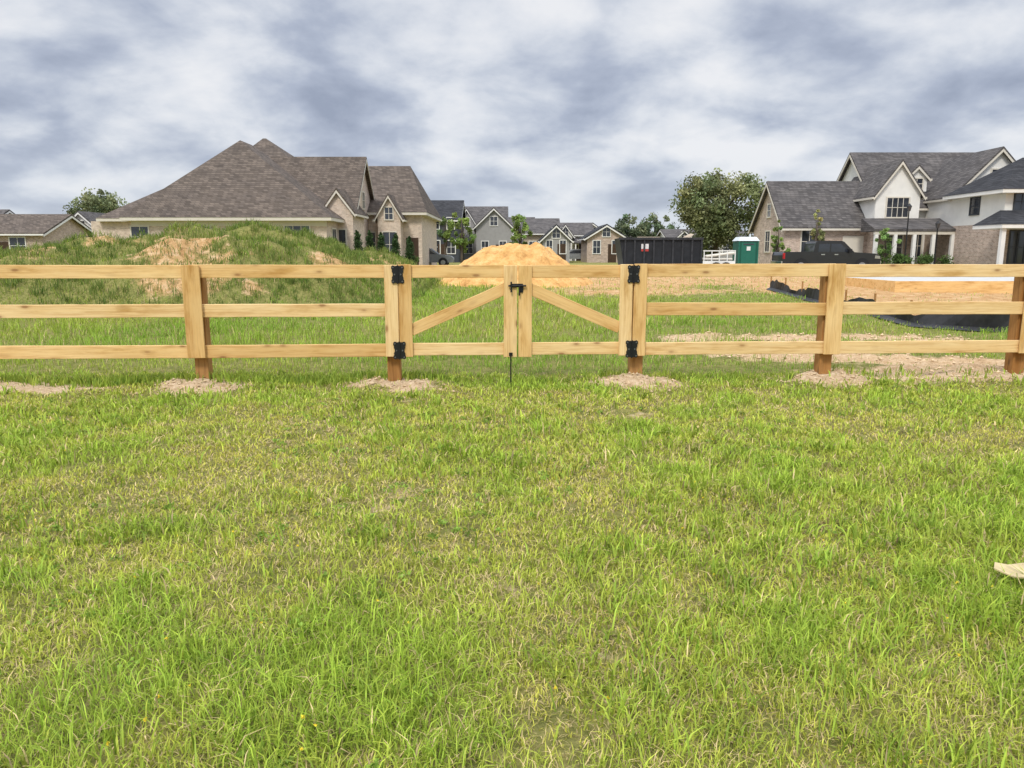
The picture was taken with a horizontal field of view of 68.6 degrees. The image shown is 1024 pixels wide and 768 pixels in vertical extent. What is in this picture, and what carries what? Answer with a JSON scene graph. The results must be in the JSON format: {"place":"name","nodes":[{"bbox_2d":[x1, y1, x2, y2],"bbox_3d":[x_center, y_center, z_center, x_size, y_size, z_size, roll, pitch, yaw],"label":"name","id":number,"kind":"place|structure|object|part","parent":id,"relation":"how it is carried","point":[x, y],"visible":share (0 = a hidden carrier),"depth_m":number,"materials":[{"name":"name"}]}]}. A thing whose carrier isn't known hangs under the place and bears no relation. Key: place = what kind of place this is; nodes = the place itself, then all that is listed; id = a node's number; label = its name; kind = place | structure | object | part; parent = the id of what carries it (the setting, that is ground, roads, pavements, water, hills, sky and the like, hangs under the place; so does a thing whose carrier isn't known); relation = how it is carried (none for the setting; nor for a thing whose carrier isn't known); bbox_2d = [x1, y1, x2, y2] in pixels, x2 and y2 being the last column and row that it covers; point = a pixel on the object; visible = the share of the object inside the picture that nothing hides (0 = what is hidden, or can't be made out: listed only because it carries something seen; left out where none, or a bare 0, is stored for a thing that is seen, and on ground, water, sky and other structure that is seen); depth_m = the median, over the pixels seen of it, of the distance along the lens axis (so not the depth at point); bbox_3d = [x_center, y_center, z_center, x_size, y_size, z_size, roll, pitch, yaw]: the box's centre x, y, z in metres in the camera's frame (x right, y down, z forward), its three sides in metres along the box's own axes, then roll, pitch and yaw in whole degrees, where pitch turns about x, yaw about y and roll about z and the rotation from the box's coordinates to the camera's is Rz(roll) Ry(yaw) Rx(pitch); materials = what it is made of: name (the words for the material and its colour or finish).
{"place":"outdoors","nodes":[
{"label":"outdoors","id":0,"kind":"place"},
{"bbox_2d":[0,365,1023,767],"bbox_3d":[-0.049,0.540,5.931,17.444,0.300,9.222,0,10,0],"label":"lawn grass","id":1,"kind":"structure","parent":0,"point":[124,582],"depth_m":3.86,"materials":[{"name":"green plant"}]},
{"bbox_2d":[994,562,1023,577],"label":"cardboard scrap","id":2,"kind":"object","parent":1,"relation":"on","point":[997,567],"visible":1,"depth_m":3.68,"materials":[{"name":"beige cardboard"}]},
{"bbox_2d":[0,224,1023,767],"bbox_3d":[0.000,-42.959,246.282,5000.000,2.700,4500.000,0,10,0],"label":"ground","id":3,"kind":"structure","parent":0,"point":[638,380],"depth_m":4.94,"materials":[{"name":"green plant"}]},
{"bbox_2d":[0,219,87,246],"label":"walls","id":4,"kind":"structure","parent":3,"relation":"on","point":[70,227],"depth_m":73.03,"materials":[{"name":"brick"}]},
{"bbox_2d":[0,242,8,249],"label":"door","id":5,"kind":"structure","parent":4,"relation":"attached to","point":[4,245],"depth_m":70.76,"materials":[{"name":"brown wood"}]},
{"bbox_2d":[0,214,91,233],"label":"roof","id":6,"kind":"structure","parent":4,"relation":"on","point":[27,223],"depth_m":72.62,"materials":[{"name":"grey"}]},
{"bbox_2d":[0,216,91,248],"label":"trim","id":7,"kind":"structure","parent":4,"relation":"attached to","point":[60,224],"depth_m":70.70,"materials":[{"name":"white"}]},
{"bbox_2d":[9,238,24,249],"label":"glass","id":8,"kind":"object","parent":7,"relation":"attached to","point":[21,241],"visible":0.5,"depth_m":70.72,"materials":[{"name":"grey glass"}]},
{"bbox_2d":[76,215,90,227],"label":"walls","id":9,"kind":"structure","parent":3,"relation":"on","point":[81,218],"depth_m":82.12,"materials":[{"name":"white paint"}]},
{"bbox_2d":[75,212,90,224],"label":"trim","id":10,"kind":"structure","parent":9,"relation":"attached to","point":[85,220],"depth_m":81.70,"materials":[{"name":"white"}]},
{"bbox_2d":[74,211,105,222],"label":"roof","id":11,"kind":"structure","parent":9,"relation":"on","point":[90,216],"depth_m":82.84,"materials":[{"name":"grey"}]},
{"bbox_2d":[62,187,128,214],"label":"oak tree","id":12,"kind":"object","parent":3,"relation":"on","point":[97,203],"visible":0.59,"depth_m":105.21,"materials":[{"name":"green plant"}]},
{"bbox_2d":[0,217,442,304],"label":"grassy dirt mound","id":13,"kind":"object","parent":3,"relation":"on","point":[336,248],"visible":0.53,"depth_m":22.78,"materials":[{"name":"green plant"}]},
{"bbox_2d":[91,175,436,264],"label":"walls","id":14,"kind":"structure","parent":3,"relation":"on","point":[422,229],"depth_m":59.09,"materials":[{"name":"brick"}]},
{"bbox_2d":[96,159,441,249],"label":"trim","id":15,"kind":"structure","parent":14,"relation":"attached to","point":[139,222],"depth_m":49.48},
{"bbox_2d":[131,193,395,251],"bbox_3d":[-15.631,-11.383,52.621,18.571,4.900,7.783,-9,13,-40],"label":"glass","id":16,"kind":"object","parent":15,"relation":"attached to","point":[342,236],"visible":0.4,"depth_m":53.00,"materials":[{"name":"glass"}]},
{"bbox_2d":[97,138,441,220],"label":"roof","id":17,"kind":"structure","parent":14,"relation":"on","point":[264,177],"depth_m":52.86,"materials":[{"name":"grey"}]},
{"bbox_2d":[406,238,418,264],"bbox_3d":[-8.100,-10.685,61.057,1.000,2.400,0.050,0,10,0],"label":"door","id":18,"kind":"structure","parent":14,"relation":"attached to","point":[416,246],"depth_m":60.96,"materials":[{"name":"brown wood"}]},
{"bbox_2d":[353,230,362,250],"bbox_3d":[-10.552,-9.133,51.474,0.785,2.865,0.794,-8,13,-40],"label":"cypress tree","id":19,"kind":"object","parent":3,"relation":"on","point":[357,242],"visible":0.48,"depth_m":51.27,"materials":[{"name":"green plant"}]},
{"bbox_2d":[366,230,374,249],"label":"cypress tree","id":20,"kind":"object","parent":3,"relation":"on","point":[369,240],"visible":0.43,"depth_m":51.55,"materials":[{"name":"green plant"}]},
{"bbox_2d":[377,232,386,250],"bbox_3d":[-9.048,-9.180,52.060,0.820,2.754,0.782,0,10,0],"label":"cypress tree","id":21,"kind":"object","parent":3,"relation":"on","point":[381,242],"visible":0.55,"depth_m":51.87,"materials":[{"name":"green plant"}]},
{"bbox_2d":[390,233,400,254],"bbox_3d":[-8.111,-9.206,52.397,0.785,2.688,0.814,0,10,0],"label":"cypress tree","id":22,"kind":"object","parent":3,"relation":"on","point":[395,244],"visible":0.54,"depth_m":52.22,"materials":[{"name":"green plant"}]},
{"bbox_2d":[405,236,414,263],"bbox_3d":[-7.163,-9.165,52.722,0.821,2.496,0.773,6,11,29],"label":"cypress tree","id":23,"kind":"object","parent":3,"relation":"on","point":[409,249],"visible":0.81,"depth_m":52.52,"materials":[{"name":"green plant"}]},
{"bbox_2d":[429,248,454,264],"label":"parked car","id":24,"kind":"object","parent":3,"relation":"on","point":[437,257],"visible":0.43,"depth_m":66.17,"materials":[{"name":"grey paint"}]},
{"bbox_2d":[437,216,451,254],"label":"young tree","id":25,"kind":"object","parent":3,"relation":"on","point":[442,222],"visible":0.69,"depth_m":78.31,"materials":[{"name":"green plant"}]},
{"bbox_2d":[437,216,463,262],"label":"walls","id":26,"kind":"structure","parent":3,"relation":"on","point":[457,256],"depth_m":90.62,"materials":[{"name":"grey"}]},
{"bbox_2d":[438,244,444,254],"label":"door","id":27,"kind":"structure","parent":26,"relation":"attached to","point":[442,248],"depth_m":90.49,"materials":[{"name":"brown wood"}]},
{"bbox_2d":[431,200,465,221],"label":"roof","id":28,"kind":"structure","parent":26,"relation":"on","point":[447,208],"depth_m":92.51,"materials":[{"name":"grey"}]},
{"bbox_2d":[436,204,465,253],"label":"trim","id":29,"kind":"structure","parent":26,"relation":"attached to","point":[447,229],"depth_m":90.31,"materials":[{"name":"white paint"}]},
{"bbox_2d":[436,222,454,252],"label":"glass","id":30,"kind":"object","parent":29,"relation":"attached to","point":[450,248],"visible":0.3,"depth_m":90.45,"materials":[{"name":"glass"}]},
{"bbox_2d":[443,211,475,262],"bbox_3d":[-4.060,-11.629,60.953,2.958,4.697,2.036,5,11,26],"label":"young tree","id":31,"kind":"object","parent":3,"relation":"on","point":[462,244],"visible":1,"depth_m":60.68,"materials":[{"name":"green plant"}]},
{"bbox_2d":[464,211,475,259],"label":"walls","id":32,"kind":"structure","parent":3,"relation":"on","point":[472,225],"depth_m":101.67,"materials":[{"name":"grey"}]},
{"bbox_2d":[464,209,475,253],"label":"trim","id":33,"kind":"structure","parent":32,"relation":"attached to","point":[469,226],"depth_m":101.36,"materials":[{"name":"white paint"}]},
{"bbox_2d":[464,218,472,252],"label":"glass","id":34,"kind":"object","parent":33,"relation":"on","point":[469,250],"visible":0.21,"depth_m":101.95,"materials":[{"name":"glass"}]},
{"bbox_2d":[465,206,507,223],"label":"roof","id":35,"kind":"structure","parent":33,"relation":"on","point":[477,213],"depth_m":105.86,"materials":[{"name":"grey"}]},
{"bbox_2d":[476,210,511,252],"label":"walls","id":36,"kind":"structure","parent":3,"relation":"on","point":[492,235],"depth_m":96.09,"materials":[{"name":"grey paint"}]},
{"bbox_2d":[472,209,512,248],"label":"trim","id":37,"kind":"structure","parent":36,"relation":"attached to","point":[490,225],"depth_m":95.56,"materials":[{"name":"white paint"}]},
{"bbox_2d":[473,207,513,229],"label":"roof","id":38,"kind":"structure","parent":37,"relation":"on","point":[499,213],"depth_m":95.39,"materials":[{"name":"grey"}]},
{"bbox_2d":[482,217,505,247],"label":"glass","id":39,"kind":"object","parent":37,"relation":"attached to","point":[493,220],"visible":0.59,"depth_m":96.27,"materials":[{"name":"black glass"}]},
{"bbox_2d":[0,362,996,389],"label":"grass","id":40,"kind":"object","parent":3,"relation":"on","point":[334,379],"visible":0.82,"depth_m":9.58,"materials":[{"name":"green plant"}]},
{"bbox_2d":[9,429,1010,763],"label":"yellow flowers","id":41,"kind":"object","parent":3,"relation":"on","point":[377,599],"visible":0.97,"depth_m":3.26,"materials":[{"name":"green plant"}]},
{"bbox_2d":[0,222,1022,387],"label":"rough grass","id":42,"kind":"structure","parent":3,"relation":"on","point":[217,329],"depth_m":15.54,"materials":[{"name":"green plant"}]},
{"bbox_2d":[0,264,1023,380],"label":"wooden fence","id":43,"kind":"object","parent":3,"relation":"on","point":[829,309],"visible":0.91,"depth_m":9.37,"materials":[{"name":"brown wood"}]},
{"bbox_2d":[391,264,639,383],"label":"wooden gate","id":44,"kind":"structure","parent":43,"relation":"attached to","point":[528,289],"depth_m":9.32,"materials":[{"name":"brown wood"}]},
{"bbox_2d":[0,380,1023,767],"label":"lawn weeds","id":45,"kind":"object","parent":3,"relation":"on","point":[432,536],"visible":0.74,"depth_m":4.46,"materials":[{"name":"green plant"}]},
{"bbox_2d":[0,331,1023,399],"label":"soil clods","id":46,"kind":"object","parent":3,"relation":"on","point":[881,358],"visible":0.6,"depth_m":10.18,"materials":[{"name":"beige soil"}]},
{"bbox_2d":[441,242,592,287],"bbox_3d":[0.150,-5.204,32.591,9.200,1.917,9.200,0,10,0],"label":"sand pile","id":47,"kind":"object","parent":3,"relation":"on","point":[534,253],"visible":0.51,"depth_m":30.94,"materials":[{"name":"sand"}]},
{"bbox_2d":[509,214,532,244],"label":"young tree","id":48,"kind":"object","parent":3,"relation":"on","point":[518,235],"visible":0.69,"depth_m":70.27,"materials":[{"name":"green plant"}]},
{"bbox_2d":[523,235,542,244],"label":"walls","id":49,"kind":"structure","parent":3,"relation":"on","point":[536,238],"depth_m":98.19,"materials":[{"name":"beige"}]},
{"bbox_2d":[521,218,560,233],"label":"roof","id":50,"kind":"structure","parent":49,"relation":"on","point":[540,225],"depth_m":100.19,"materials":[{"name":"grey"}]},
{"bbox_2d":[540,227,569,262],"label":"walls","id":51,"kind":"structure","parent":3,"relation":"on","point":[555,241],"depth_m":88.47,"materials":[{"name":"grey paint"}]},
{"bbox_2d":[537,224,572,241],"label":"roof","id":52,"kind":"structure","parent":51,"relation":"on","point":[545,234],"depth_m":87.97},
{"bbox_2d":[537,225,573,253],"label":"trim","id":53,"kind":"structure","parent":51,"relation":"attached to","point":[558,238],"depth_m":88.21,"materials":[{"name":"white"}]},
{"bbox_2d":[546,228,565,248],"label":"glass","id":54,"kind":"object","parent":53,"relation":"on","point":[555,232],"visible":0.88,"depth_m":88.33,"materials":[{"name":"grey glass"}]},
{"bbox_2d":[557,244,565,259],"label":"door","id":55,"kind":"structure","parent":51,"relation":"attached to","point":[562,249],"depth_m":88.56,"materials":[{"name":"wood"}]},
{"bbox_2d":[565,226,581,260],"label":"walls","id":56,"kind":"structure","parent":3,"relation":"on","point":[572,244],"depth_m":107.95,"materials":[{"name":"white paint"}]},
{"bbox_2d":[562,225,583,260],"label":"trim","id":57,"kind":"structure","parent":56,"relation":"attached to","point":[573,237],"depth_m":106.40,"materials":[{"name":"white"}]},
{"bbox_2d":[560,223,593,243],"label":"roof","id":58,"kind":"structure","parent":57,"relation":"on","point":[579,228],"depth_m":109.75,"materials":[{"name":"grey"}]},
{"bbox_2d":[574,245,580,260],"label":"door","id":59,"kind":"structure","parent":56,"relation":"attached to","point":[577,248],"depth_m":108.20,"materials":[{"name":"brown wood"}]},
{"bbox_2d":[581,230,621,262],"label":"walls","id":60,"kind":"structure","parent":3,"relation":"on","point":[587,256],"depth_m":90.62,"materials":[{"name":"brick"}]},
{"bbox_2d":[577,225,624,253],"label":"trim","id":61,"kind":"structure","parent":60,"relation":"attached to","point":[602,236],"depth_m":90.20,"materials":[{"name":"white"}]},
{"bbox_2d":[593,227,614,252],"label":"glass","id":62,"kind":"object","parent":61,"relation":"attached to","point":[596,244],"visible":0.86,"depth_m":90.39,"materials":[{"name":"grey glass"}]},
{"bbox_2d":[578,224,626,239],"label":"roof","id":63,"kind":"structure","parent":60,"relation":"on","point":[592,232],"depth_m":90.06,"materials":[{"name":"grey"}]},
{"bbox_2d":[608,244,615,262],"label":"door","id":64,"kind":"structure","parent":60,"relation":"attached to","point":[611,258],"depth_m":90.61,"materials":[{"name":"brown wood"}]},
{"bbox_2d":[613,214,648,236],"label":"oak tree","id":65,"kind":"object","parent":3,"relation":"on","point":[622,227],"visible":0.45,"depth_m":121.34,"materials":[{"name":"green plant"}]},
{"bbox_2d":[636,212,679,236],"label":"oak tree","id":66,"kind":"object","parent":3,"relation":"on","point":[656,225],"visible":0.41,"depth_m":124.02,"materials":[{"name":"green plant"}]},
{"bbox_2d":[402,251,953,264],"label":"shrubs","id":67,"kind":"object","parent":3,"relation":"on","point":[897,258],"visible":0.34,"depth_m":50.47,"materials":[{"name":"green plant"}]},
{"bbox_2d":[667,168,765,257],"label":"oak tree","id":68,"kind":"object","parent":3,"relation":"on","point":[719,221],"visible":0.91,"depth_m":83.46,"materials":[{"name":"green plant"}]},
{"bbox_2d":[704,238,732,257],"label":"walls","id":69,"kind":"structure","parent":3,"relation":"on","point":[729,256],"depth_m":103.52,"materials":[{"name":"grey"}]},
{"bbox_2d":[732,231,752,236],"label":"roof","id":70,"kind":"structure","parent":69,"relation":"on","point":[743,232],"depth_m":105.20,"materials":[{"name":"grey"}]},
{"bbox_2d":[770,219,790,251],"bbox_3d":[17.532,-8.979,49.218,1.458,3.553,1.276,0,10,0],"label":"young tree","id":71,"kind":"object","parent":3,"relation":"on","point":[776,246],"visible":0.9,"depth_m":48.95,"materials":[{"name":"green plant"}]},
{"bbox_2d":[810,209,824,240],"bbox_3d":[21.372,-9.999,52.556,1.065,4.410,1.102,9,14,43],"label":"young tree","id":72,"kind":"object","parent":3,"relation":"on","point":[816,231],"visible":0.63,"depth_m":52.39,"materials":[{"name":"green plant"}]},
{"bbox_2d":[748,146,1015,263],"bbox_3d":[28.200,-13.158,57.261,17.940,9.186,13.550,0,10,0],"label":"farmhouse","id":73,"kind":"object","parent":3,"relation":"on","point":[863,200],"visible":0.66,"depth_m":54.08,"materials":[{"name":"brick"}]},
{"bbox_2d":[842,236,863,252],"bbox_3d":[24.550,-9.472,54.163,1.500,2.400,0.070,0,10,0],"label":"garage door","id":74,"kind":"structure","parent":73,"relation":"in","point":[855,243],"depth_m":54.00,"materials":[{"name":"white metal"}]},
{"bbox_2d":[767,277,1009,331],"bbox_3d":[10.752,-2.183,20.013,7.150,0.907,16.591,-5,11,-28],"label":"silt fence","id":75,"kind":"object","parent":3,"relation":"on","point":[976,322],"visible":0.52,"depth_m":16.30,"materials":[{"name":"black fabric"}]},
{"bbox_2d":[875,228,901,263],"bbox_3d":[25.010,-8.934,50.320,1.636,3.077,1.601,0,10,0],"label":"young tree","id":76,"kind":"object","parent":3,"relation":"on","point":[885,238],"visible":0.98,"depth_m":50.01,"materials":[{"name":"green plant"}]},
{"bbox_2d":[850,277,1013,280],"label":"slab","id":77,"kind":"structure","parent":3,"relation":"on","point":[948,278],"depth_m":30.46,"materials":[{"name":"concrete"}]},
{"bbox_2d":[845,277,1013,292],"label":"form boards","id":78,"kind":"object","parent":77,"relation":"attached to","point":[956,286],"visible":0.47,"depth_m":27.23,"materials":[{"name":"brown wood"}]},
{"bbox_2d":[945,225,1023,263],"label":"walls","id":79,"kind":"structure","parent":3,"relation":"on","point":[975,246],"depth_m":48.70,"materials":[{"name":"brick"}]},
{"bbox_2d":[925,193,1013,225],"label":"white walls","id":80,"kind":"structure","parent":79,"relation":"on","point":[954,212],"depth_m":49.78,"materials":[{"name":"white paint"}]},
{"bbox_2d":[942,189,1023,228],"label":"cornice","id":81,"kind":"structure","parent":79,"relation":"on","point":[994,192],"depth_m":45.41,"materials":[{"name":"white"}]},
{"bbox_2d":[942,158,1023,225],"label":"roof","id":82,"kind":"structure","parent":81,"relation":"on","point":[1010,176],"depth_m":46.38,"materials":[{"name":"grey"}]},
{"bbox_2d":[968,193,1023,263],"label":"trim","id":83,"kind":"structure","parent":79,"relation":"attached to","point":[1010,231],"depth_m":46.26,"materials":[{"name":"grey"}]},
{"bbox_2d":[970,193,1023,262],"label":"glass","id":84,"kind":"object","parent":83,"relation":"on","point":[1012,251],"visible":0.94,"depth_m":46.21,"materials":[{"name":"black glass"}]},
{"bbox_2d":[996,228,1006,263],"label":"columns","id":85,"kind":"structure","parent":3,"relation":"on","point":[1001,245],"depth_m":43.90,"materials":[{"name":"white paint"}]},
{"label":"walls","id":86,"kind":"object","parent":3,"relation":"on","visible":0},
{"bbox_2d":[656,231,687,236],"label":"trim","id":87,"kind":"structure","parent":86,"relation":"attached to","point":[681,235],"depth_m":114.36,"materials":[{"name":"white"}]},
{"bbox_2d":[657,229,702,236],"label":"roof","id":88,"kind":"structure","parent":87,"relation":"on","point":[671,232],"depth_m":118.09,"materials":[{"name":"grey"}]},
{"bbox_2d":[0,0,1023,234],"label":"sky","id":89,"kind":"structure","parent":0,"point":[570,111],"materials":[{"name":"grey"}]},
{"bbox_2d":[569,249,580,258],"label":"parked car","id":90,"kind":"object","parent":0,"point":[575,253],"visible":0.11,"depth_m":99.64,"materials":[{"name":"silver metal"}]},
{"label":"street","id":91,"kind":"structure","parent":0,"visible":0},
{"bbox_2d":[614,233,703,264],"bbox_3d":[9.177,-8.288,47.421,5.209,2.395,2.520,0,10,0],"label":"roll off dumpster","id":92,"kind":"object","parent":91,"relation":"on","point":[687,249],"visible":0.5,"depth_m":46.26,"materials":[{"name":"black paint"}]},
{"bbox_2d":[701,250,735,263],"bbox_3d":[12.266,-7.625,46.634,2.986,1.348,1.900,0,10,0],"label":"utility trailer","id":93,"kind":"object","parent":91,"relation":"on","point":[706,259],"visible":0.8,"depth_m":45.87,"materials":[{"name":"white metal"}]},
{"bbox_2d":[732,234,759,263],"bbox_3d":[14.886,-8.363,47.865,1.362,2.400,1.320,0,10,0],"label":"portable toilet","id":94,"kind":"object","parent":91,"relation":"on","point":[746,249],"visible":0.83,"depth_m":47.25,"materials":[{"name":"green plastic"}]},
{"bbox_2d":[738,241,758,263],"bbox_3d":[14.886,-8.035,47.298,1.261,1.950,0.049,0,10,0],"label":"door","id":95,"kind":"structure","parent":94,"relation":"in","point":[747,257],"depth_m":47.24,"materials":[{"name":"green plastic"}]},
{"bbox_2d":[770,241,880,263],"bbox_3d":[19.299,-7.804,46.151,6.040,1.968,2.210,0,10,0],"label":"pickup truck","id":96,"kind":"object","parent":91,"relation":"on","point":[828,252],"visible":0.69,"depth_m":45.28,"materials":[{"name":"black paint"}]},
{"bbox_3d":[18.839,-8.216,45.296,0.700,0.500,0.032,0,10,0],"label":"side window","id":97,"kind":"part","parent":96,"relation":"part of","materials":[{"name":"black glass"}]},
{"bbox_3d":[19.839,-8.216,45.296,1.140,0.500,0.032,0,10,0],"label":"side window","id":98,"kind":"part","parent":96,"relation":"part of","materials":[{"name":"black glass"}]},
{"bbox_2d":[903,203,911,263],"bbox_3d":[26.338,-9.782,50.062,0.348,4.433,0.348,0,10,0],"label":"street lamp","id":99,"kind":"object","parent":91,"relation":"on","point":[909,206],"visible":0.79,"depth_m":49.90,"materials":[{"name":"black metal"}]},
{"bbox_2d":[933,220,940,263],"bbox_3d":[27.792,-9.043,49.177,0.348,3.283,0.348,0,10,0],"label":"street lamp","id":100,"kind":"object","parent":91,"relation":"on","point":[937,223],"visible":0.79,"depth_m":49.05,"materials":[{"name":"black metal"}]},
{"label":"trim","id":101,"kind":"object","parent":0,"visible":0},
{"bbox_2d":[508,217,534,243],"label":"roof","id":102,"kind":"structure","parent":101,"relation":"on","point":[510,220],"depth_m":125.61,"materials":[{"name":"grey"}]},
{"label":"trim","id":103,"kind":"object","parent":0,"visible":0},
{"bbox_2d":[0,209,14,213],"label":"roof","id":104,"kind":"structure","parent":103,"relation":"on","point":[3,211],"depth_m":82.16,"materials":[{"name":"grey"}]}
]}

